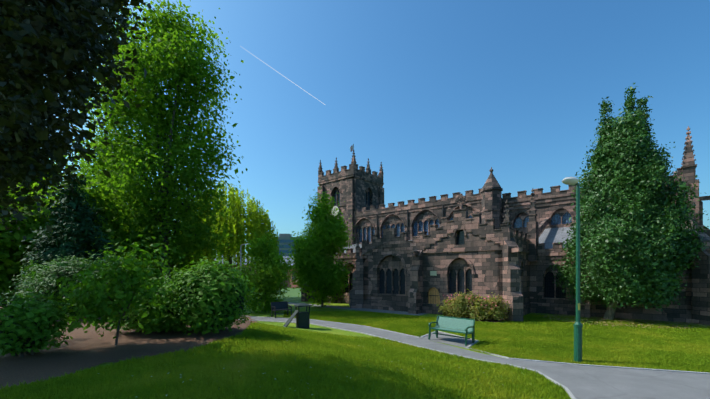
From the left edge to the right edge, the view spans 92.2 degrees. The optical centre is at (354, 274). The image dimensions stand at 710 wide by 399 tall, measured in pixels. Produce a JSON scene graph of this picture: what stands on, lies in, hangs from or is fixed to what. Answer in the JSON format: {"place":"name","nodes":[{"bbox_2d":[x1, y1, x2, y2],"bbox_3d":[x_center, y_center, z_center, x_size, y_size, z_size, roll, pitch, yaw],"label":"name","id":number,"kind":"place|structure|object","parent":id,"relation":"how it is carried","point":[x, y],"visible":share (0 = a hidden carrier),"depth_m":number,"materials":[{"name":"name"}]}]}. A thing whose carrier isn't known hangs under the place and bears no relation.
{"place":"outdoors","nodes":[
{"label":"outdoors","id":0,"kind":"place"},
{"bbox_2d":[0,0,159,241],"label":"beech tree","id":1,"kind":"object","parent":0,"point":[74,35],"depth_m":4.18,"materials":[{"name":"green plant"}]},
{"bbox_2d":[63,0,247,286],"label":"poplar tree","id":2,"kind":"object","parent":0,"point":[191,65],"depth_m":26.09,"materials":[{"name":"green plant"}]},
{"bbox_2d":[178,179,279,271],"bbox_3d":[-13.384,-3.999,36.222,10.996,12.212,10.904,0,0,1],"label":"willow tree","id":3,"kind":"object","parent":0,"point":[241,222],"depth_m":33.73,"materials":[{"name":"green plant"}]},
{"bbox_2d":[214,256,256,264],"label":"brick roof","id":4,"kind":"structure","parent":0,"point":[234,261],"depth_m":81.16,"materials":[{"name":"grey"}]},
{"bbox_2d":[259,288,300,296],"bbox_3d":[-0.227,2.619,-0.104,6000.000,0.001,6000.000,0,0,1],"label":"ground","id":5,"kind":"structure","parent":0,"point":[292,292],"depth_m":50.95,"materials":[{"name":"green plant"}]},
{"bbox_2d":[16,155,105,203],"bbox_3d":[-33.590,-5.850,35.869,14.941,17.277,12.956,0,0,1],"label":"tree","id":6,"kind":"object","parent":5,"relation":"on","point":[50,189],"depth_m":34.94,"materials":[{"name":"green plant"}]},
{"bbox_2d":[0,170,122,306],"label":"conifer tree","id":7,"kind":"object","parent":5,"relation":"on","point":[83,232],"depth_m":17.28,"materials":[{"name":"green plant"}]},
{"bbox_2d":[62,147,150,244],"bbox_3d":[-29.424,-7.191,40.993,12.985,19.958,12.020,0,0,1],"label":"tree","id":8,"kind":"object","parent":5,"relation":"on","point":[87,170],"depth_m":39.80,"materials":[{"name":"green plant"}]},
{"bbox_2d":[174,201,233,272],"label":"tree","id":9,"kind":"object","parent":5,"relation":"on","point":[204,260],"depth_m":54.97,"materials":[{"name":"green plant"}]},
{"bbox_2d":[235,231,298,313],"bbox_3d":[-6.440,0.040,23.409,5.333,6.250,4.572,0,0,1],"label":"tree","id":10,"kind":"object","parent":5,"relation":"on","point":[268,269],"depth_m":23.12,"materials":[{"name":"green plant"}]},
{"bbox_2d":[255,268,300,287],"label":"brick walls","id":11,"kind":"structure","parent":5,"relation":"on","point":[292,285],"depth_m":69.29,"materials":[{"name":"brown brick"}]},
{"bbox_2d":[466,296,496,320],"bbox_3d":[7.187,1.916,19.385,1.838,1.559,1.890,0,0,1],"label":"rose bush","id":12,"kind":"object","parent":5,"relation":"on","point":[482,311],"depth_m":19.04,"materials":[{"name":"green plant"}]},
{"bbox_2d":[444,295,497,308],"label":"rose flowers","id":13,"kind":"object","parent":12,"relation":"attached to","point":[478,300],"visible":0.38,"depth_m":19.40,"materials":[{"name":"red plant"}]},
{"bbox_2d":[479,292,510,320],"bbox_3d":[7.881,1.796,19.192,1.850,1.797,1.879,0,0,1],"label":"rose bush","id":14,"kind":"object","parent":5,"relation":"on","point":[499,315],"depth_m":18.83,"materials":[{"name":"green plant"}]},
{"bbox_2d":[277,234,301,255],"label":"office block","id":15,"kind":"structure","parent":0,"point":[284,236],"depth_m":200.88,"materials":[{"name":"grey concrete"}]},
{"bbox_2d":[278,240,295,252],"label":"office glazing","id":16,"kind":"structure","parent":15,"relation":"attached to","point":[285,246],"depth_m":200.70,"materials":[{"name":"blue glass"}]},
{"bbox_2d":[7,297,707,398],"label":"lawn","id":17,"kind":"structure","parent":0,"point":[314,328],"depth_m":17.51,"materials":[{"name":"green plant"}]},
{"bbox_2d":[0,178,60,306],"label":"tree","id":18,"kind":"object","parent":17,"relation":"on","point":[9,253],"depth_m":21.45,"materials":[{"name":"green plant"}]},
{"bbox_2d":[18,173,51,208],"bbox_3d":[-33.781,-5.906,29.904,12.626,17.389,13.030,0,0,1],"label":"tree","id":19,"kind":"object","parent":17,"relation":"on","point":[35,185],"visible":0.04,"depth_m":33.06,"materials":[{"name":"green plant"}]},
{"bbox_2d":[9,253,124,316],"bbox_3d":[-11.193,0.420,13.721,4.782,2.693,4.672,0,0,1],"label":"bush","id":20,"kind":"object","parent":17,"relation":"on","point":[44,276],"depth_m":12.45,"materials":[{"name":"green plant"}]},
{"bbox_2d":[7,164,143,273],"bbox_3d":[-19.825,-2.263,24.737,9.001,10.975,8.450,0,0,1],"label":"tree","id":21,"kind":"object","parent":17,"relation":"on","point":[103,205],"visible":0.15,"depth_m":24.13,"materials":[{"name":"green plant"}]},
{"bbox_2d":[39,234,193,344],"bbox_3d":[-5.337,0.438,7.840,3.018,2.796,2.560,0,0,1],"label":"standard bush","id":22,"kind":"object","parent":17,"relation":"on","point":[100,289],"depth_m":7.58,"materials":[{"name":"green plant"}]},
{"bbox_2d":[0,307,256,388],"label":"soil bed","id":23,"kind":"object","parent":17,"relation":"on","point":[81,350],"visible":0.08,"depth_m":7.41,"materials":[{"name":"brown soil"}]},
{"bbox_2d":[0,289,78,356],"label":"bush","id":24,"kind":"object","parent":23,"relation":"on","point":[33,309],"depth_m":6.57,"materials":[{"name":"green plant"}]},
{"bbox_2d":[94,277,192,333],"bbox_3d":[-5.743,0.786,9.749,3.162,1.917,2.898,0,0,1],"label":"bush","id":25,"kind":"object","parent":17,"relation":"on","point":[145,321],"depth_m":8.98,"materials":[{"name":"green plant"}]},
{"bbox_2d":[117,210,204,296],"bbox_3d":[-17.971,-1.373,30.802,8.744,8.603,8.550,0,0,1],"label":"tree","id":26,"kind":"object","parent":17,"relation":"on","point":[182,265],"visible":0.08,"depth_m":30.05,"materials":[{"name":"green plant"}]},
{"bbox_2d":[155,249,263,334],"bbox_3d":[-4.175,0.502,9.963,2.920,2.529,3.396,0,0,1],"label":"bush","id":27,"kind":"object","parent":17,"relation":"on","point":[210,301],"depth_m":9.19,"materials":[{"name":"green plant"}]},
{"bbox_2d":[271,301,291,317],"bbox_3d":[-4.534,2.128,21.044,1.115,0.910,0.675,0,0,-38],"label":"bench frame","id":28,"kind":"object","parent":17,"relation":"on","point":[275,310],"visible":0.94,"depth_m":20.91,"materials":[{"name":"black metal"}]},
{"bbox_2d":[272,302,287,309],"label":"bench panels","id":29,"kind":"object","parent":28,"relation":"attached to","point":[280,305],"visible":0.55,"depth_m":21.23,"materials":[{"name":"blue metal"}]},
{"bbox_2d":[0,321,572,398],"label":"ground grass","id":30,"kind":"structure","parent":17,"relation":"on","point":[260,349],"depth_m":6.45,"materials":[{"name":"green plant"}]},
{"bbox_2d":[283,303,311,328],"bbox_3d":[-2.797,1.964,16.129,1.350,1.250,0.680,0,0,-24],"label":"litter bin","id":31,"kind":"object","parent":17,"relation":"on","point":[303,319],"visible":0.94,"depth_m":16.05,"materials":[{"name":"metal"}]},
{"bbox_2d":[284,184,356,306],"bbox_3d":[-2.798,-2.056,27.450,5.842,10.092,5.528,0,0,1],"label":"small tree","id":32,"kind":"object","parent":17,"relation":"on","point":[312,262],"depth_m":26.56,"materials":[{"name":"green plant"}]},
{"bbox_2d":[276,301,428,314],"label":"church path","id":33,"kind":"structure","parent":17,"relation":"on","point":[371,310],"depth_m":25.52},
{"bbox_2d":[250,317,508,363],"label":"narrow path","id":34,"kind":"structure","parent":17,"relation":"on","point":[425,343],"depth_m":13.67,"materials":[{"name":"grey asphalt"}]},
{"bbox_2d":[421,332,471,347],"bbox_3d":[3.670,2.581,13.771,1.763,0.001,3.482,0,0,-24],"label":"bench pad","id":35,"kind":"object","parent":17,"relation":"on","point":[454,341],"visible":0.83,"depth_m":13.45,"materials":[{"name":"grey concrete"}]},
{"bbox_2d":[428,315,474,345],"bbox_3d":[3.736,2.126,13.271,0.675,0.910,1.667,0,0,-42],"label":"bench frame","id":36,"kind":"object","parent":35,"relation":"on","point":[466,331],"visible":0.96,"depth_m":13.02,"materials":[{"name":"green metal"}]},
{"bbox_2d":[432,317,472,332],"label":"bench panels","id":37,"kind":"object","parent":36,"relation":"attached to","point":[453,324],"visible":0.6,"depth_m":13.39,"materials":[{"name":"green metal"}]},
{"bbox_2d":[238,316,709,398],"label":"path kerb","id":38,"kind":"structure","parent":17,"relation":"on","point":[568,391],"depth_m":10.32,"materials":[{"name":"stone"}]},
{"bbox_2d":[446,315,502,321],"bbox_3d":[6.786,2.577,20.148,3.500,0.001,1.750,0,0,40],"label":"rose bed","id":39,"kind":"object","parent":17,"relation":"on","point":[490,320],"depth_m":19.32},
{"bbox_2d":[436,295,456,316],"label":"rose bush","id":40,"kind":"object","parent":39,"relation":"on","point":[444,306],"depth_m":20.68,"materials":[{"name":"green plant"}]},
{"bbox_2d":[445,293,471,318],"bbox_3d":[6.115,1.843,20.315,2.181,1.705,2.002,0,0,1],"label":"rose bush","id":41,"kind":"object","parent":39,"relation":"on","point":[459,307],"visible":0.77,"depth_m":19.82,"materials":[{"name":"green plant"}]},
{"bbox_2d":[460,291,482,318],"bbox_3d":[6.811,1.746,20.038,1.913,1.896,1.730,0,0,1],"label":"rose bush","id":42,"kind":"object","parent":39,"relation":"on","point":[471,299],"depth_m":19.69,"materials":[{"name":"green plant"}]},
{"bbox_2d":[283,311,709,372],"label":"ground grass","id":43,"kind":"structure","parent":17,"relation":"on","point":[661,347],"depth_m":13.69,"materials":[{"name":"green plant"}]},
{"bbox_2d":[550,83,709,319],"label":"holly tree","id":44,"kind":"object","parent":43,"relation":"on","point":[668,233],"depth_m":18.06,"materials":[{"name":"green plant"}]},
{"bbox_2d":[573,183,582,362],"bbox_3d":[6.592,-0.093,10.149,0.345,5.364,0.286,0,0,1],"label":"lamp post","id":45,"kind":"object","parent":17,"relation":"on","point":[577,325],"depth_m":10.11,"materials":[{"name":"teal metal"}]},
{"bbox_2d":[562,179,578,184],"bbox_3d":[6.264,-2.689,9.937,0.589,0.105,0.371,0,0,-31],"label":"lamp post bowl","id":46,"kind":"object","parent":45,"relation":"attached to","point":[569,181],"visible":1,"depth_m":9.82,"materials":[{"name":"white glass"}]},
{"bbox_2d":[509,359,709,398],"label":"footpath","id":47,"kind":"structure","parent":17,"relation":"on","point":[584,382],"depth_m":8.28,"materials":[{"name":"grey asphalt"}]},
{"bbox_2d":[543,314,709,328],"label":"ground litter leaves","id":48,"kind":"object","parent":17,"relation":"on","point":[627,321],"visible":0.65,"depth_m":18.37,"materials":[{"name":"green plant"}]},
{"bbox_2d":[301,126,709,324],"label":"church","id":49,"kind":"structure","parent":0,"point":[497,253],"depth_m":23.07,"materials":[{"name":"brown stone"}]},
{"bbox_2d":[331,206,338,215],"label":"clock","id":50,"kind":"object","parent":49,"relation":"attached to","point":[335,207],"visible":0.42,"depth_m":42.00,"materials":[{"name":"white"}]},
{"bbox_2d":[344,240,409,252],"bbox_3d":[7.649,-6.636,32.155,33.450,10.250,16.900,0,0,40],"label":"church lead","id":51,"kind":"object","parent":49,"relation":"attached to","point":[354,249],"visible":0.02,"depth_m":37.08,"materials":[{"name":"grey metal"}]},
{"bbox_2d":[333,191,471,293],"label":"windows","id":52,"kind":"structure","parent":49,"relation":"attached to","point":[460,238],"depth_m":24.69,"materials":[{"name":"black glass"}]},
{"bbox_2d":[430,271,436,275],"bbox_3d":[5.224,-0.111,22.765,0.450,0.300,0.030,0,0,40],"label":"wall plaque","id":53,"kind":"object","parent":49,"relation":"attached to","point":[433,273],"visible":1,"depth_m":22.74,"materials":[{"name":"teal metal"}]},
{"bbox_2d":[357,212,664,242],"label":"upper church windows","id":54,"kind":"structure","parent":49,"relation":"attached to","point":[556,219],"depth_m":34.45,"materials":[{"name":"glass"}]},
{"bbox_2d":[539,227,575,248],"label":"lean-to roof","id":55,"kind":"structure","parent":49,"relation":"attached to","point":[548,237],"depth_m":25.15,"materials":[{"name":"grey metal"}]}
]}

